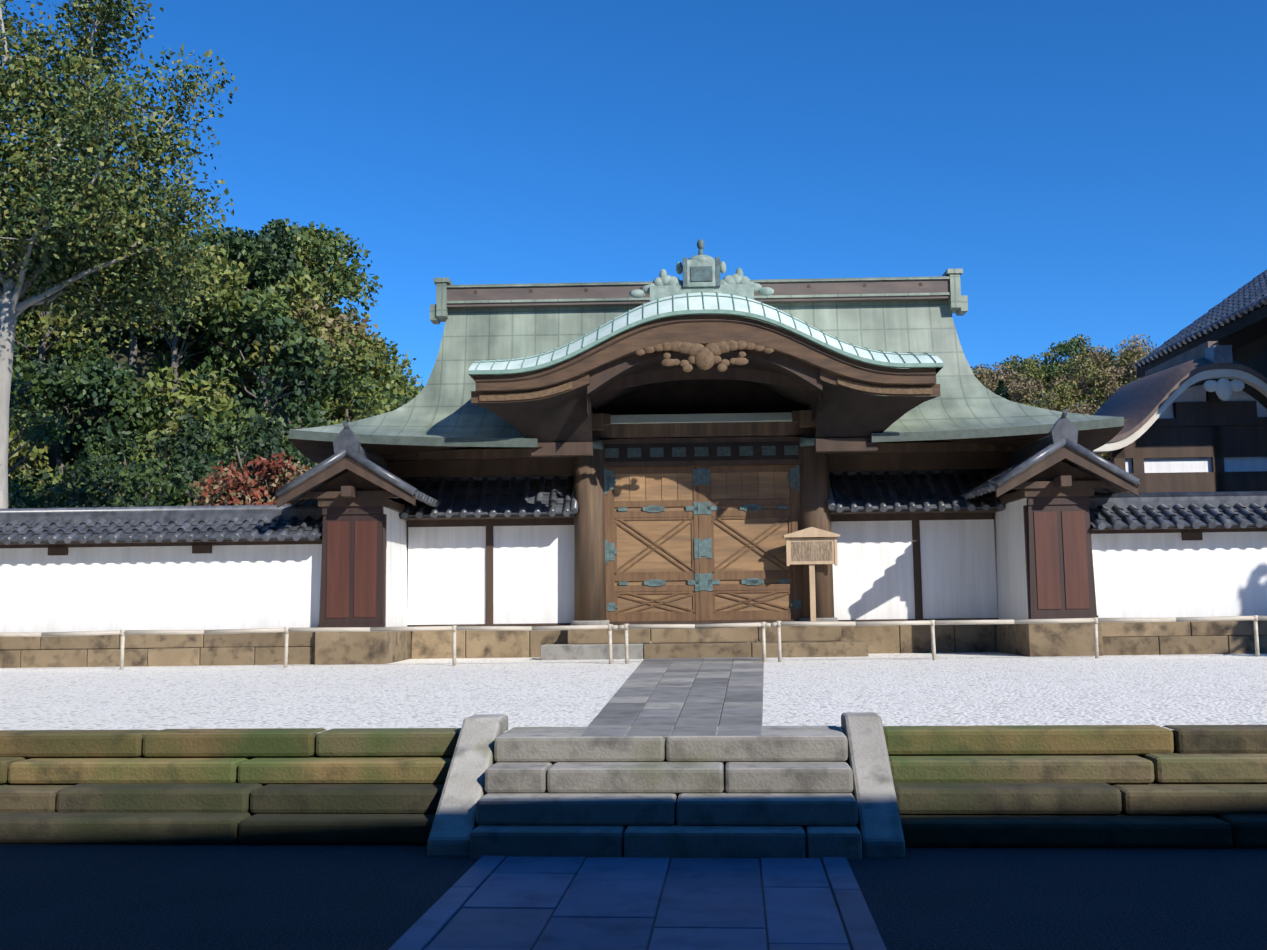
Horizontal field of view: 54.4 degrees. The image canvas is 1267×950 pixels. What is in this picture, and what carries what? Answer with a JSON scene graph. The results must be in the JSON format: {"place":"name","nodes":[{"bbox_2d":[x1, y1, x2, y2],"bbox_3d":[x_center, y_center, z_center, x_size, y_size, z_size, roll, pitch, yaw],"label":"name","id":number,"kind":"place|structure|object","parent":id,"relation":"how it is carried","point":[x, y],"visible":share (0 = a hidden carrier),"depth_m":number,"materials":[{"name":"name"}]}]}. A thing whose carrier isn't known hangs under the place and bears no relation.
{"place":"outdoors","nodes":[
{"label":"outdoors","id":0,"kind":"place"},
{"bbox_2d":[0,0,236,508],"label":"tall tree","id":1,"kind":"object","parent":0,"point":[92,224],"depth_m":31.95,"materials":[{"name":"green plant"}]},
{"bbox_2d":[8,373,313,508],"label":"shrubs","id":2,"kind":"object","parent":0,"point":[218,476],"depth_m":41.60,"materials":[{"name":"green plant"}]},
{"bbox_2d":[8,218,423,507],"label":"trees","id":3,"kind":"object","parent":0,"point":[270,277],"depth_m":55.66,"materials":[{"name":"green plant"}]},
{"bbox_2d":[0,841,1266,949],"bbox_3d":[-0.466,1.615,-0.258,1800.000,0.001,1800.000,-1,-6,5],"label":"ground","id":4,"kind":"structure","parent":0,"point":[237,896],"depth_m":6.95,"materials":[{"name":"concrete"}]},
{"bbox_2d":[0,725,1266,847],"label":"retaining wall","id":5,"kind":"structure","parent":4,"relation":"on","point":[1121,786],"depth_m":8.83,"materials":[{"name":"green stone"}]},
{"bbox_2d":[427,712,904,859],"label":"stairs","id":6,"kind":"structure","parent":4,"relation":"on","point":[820,792],"depth_m":8.41,"materials":[{"name":"grey stone"}]},
{"bbox_2d":[0,641,1266,733],"bbox_3d":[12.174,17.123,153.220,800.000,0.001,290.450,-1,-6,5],"label":"gravel terrace","id":7,"kind":"structure","parent":0,"point":[956,689],"depth_m":13.61,"materials":[{"name":"white gravel"}]},
{"bbox_2d":[0,620,1266,667],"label":"stone plinth","id":8,"kind":"structure","parent":7,"relation":"on","point":[1028,640],"depth_m":21.74,"materials":[{"name":"brown stone"}]},
{"bbox_2d":[0,526,1266,631],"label":"perimeter wall","id":9,"kind":"structure","parent":8,"relation":"on","point":[1161,573],"depth_m":21.95,"materials":[{"name":"paint"}]},
{"bbox_2d":[0,491,1266,544],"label":"wall roof tiles","id":10,"kind":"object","parent":9,"relation":"on","point":[265,523],"depth_m":22.08,"materials":[{"name":"grey tile"}]},
{"bbox_2d":[318,488,1097,627],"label":"side walls","id":11,"kind":"structure","parent":8,"relation":"on","point":[1025,554],"depth_m":23.54,"materials":[{"name":"white paint"}]},
{"bbox_2d":[274,410,1139,520],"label":"side wall roofs","id":12,"kind":"structure","parent":11,"relation":"on","point":[1058,456],"depth_m":23.11,"materials":[{"name":"grey tile"}]},
{"bbox_2d":[783,527,839,620],"bbox_3d":[3.313,1.855,22.832,1.040,1.780,0.220,-1,-6,1],"label":"notice board","id":13,"kind":"object","parent":8,"relation":"on","point":[811,546],"visible":0.94,"depth_m":22.83,"materials":[{"name":"brown wood"}]},
{"bbox_2d":[0,615,1266,669],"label":"rail fence","id":14,"kind":"object","parent":7,"relation":"on","point":[626,627],"visible":0.9,"depth_m":20.42,"materials":[{"name":"silver metal"}]},
{"bbox_2d":[0,0,1266,404],"label":"sky","id":15,"kind":"structure","parent":0,"point":[1095,169],"materials":[{"name":"blue"}]},
{"bbox_2d":[388,855,886,949],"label":"path","id":16,"kind":"structure","parent":0,"point":[486,902],"depth_m":6.63,"materials":[{"name":"stone"}]},
{"bbox_2d":[581,657,763,744],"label":"path","id":17,"kind":"structure","parent":0,"point":[662,697],"depth_m":12.15,"materials":[{"name":"stone"}]},
{"bbox_2d":[382,344,1019,624],"bbox_3d":[1.320,0.133,24.515,13.200,5.650,3.300,-1,-6,1],"label":"gate frame","id":18,"kind":"object","parent":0,"point":[709,422],"visible":0.56,"depth_m":23.41,"materials":[{"name":"brown wood"}]},
{"bbox_2d":[604,464,802,621],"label":"wooden gate doors","id":19,"kind":"structure","parent":18,"relation":"in","point":[695,543],"depth_m":23.36,"materials":[{"name":"brown wood"}]},
{"bbox_2d":[289,269,1123,463],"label":"gate roof","id":20,"kind":"structure","parent":18,"relation":"on","point":[486,322],"depth_m":24.26,"materials":[{"name":"green metal"}]},
{"bbox_2d":[468,292,943,456],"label":"curved gable","id":21,"kind":"structure","parent":20,"relation":"attached to","point":[790,358],"depth_m":21.40,"materials":[{"name":"brown wood"}]},
{"bbox_2d":[629,239,773,301],"bbox_3d":[1.223,-3.617,22.270,2.600,1.294,0.460,-1,-6,1],"label":"roof ornament","id":22,"kind":"object","parent":21,"relation":"attached to","point":[701,271],"visible":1,"depth_m":22.08,"materials":[{"name":"green metal"}]},
{"bbox_2d":[970,334,1156,461],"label":"trees","id":23,"kind":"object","parent":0,"point":[1109,378],"depth_m":143.99,"materials":[{"name":"green plant"}]},
{"bbox_2d":[1110,335,1266,492],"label":"building","id":24,"kind":"structure","parent":0,"point":[1209,436],"depth_m":27.69,"materials":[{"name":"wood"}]},
{"bbox_2d":[1092,270,1266,454],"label":"building roof","id":25,"kind":"structure","parent":24,"relation":"on","point":[1198,351],"depth_m":28.46,"materials":[{"name":"grey tile"}]}
]}

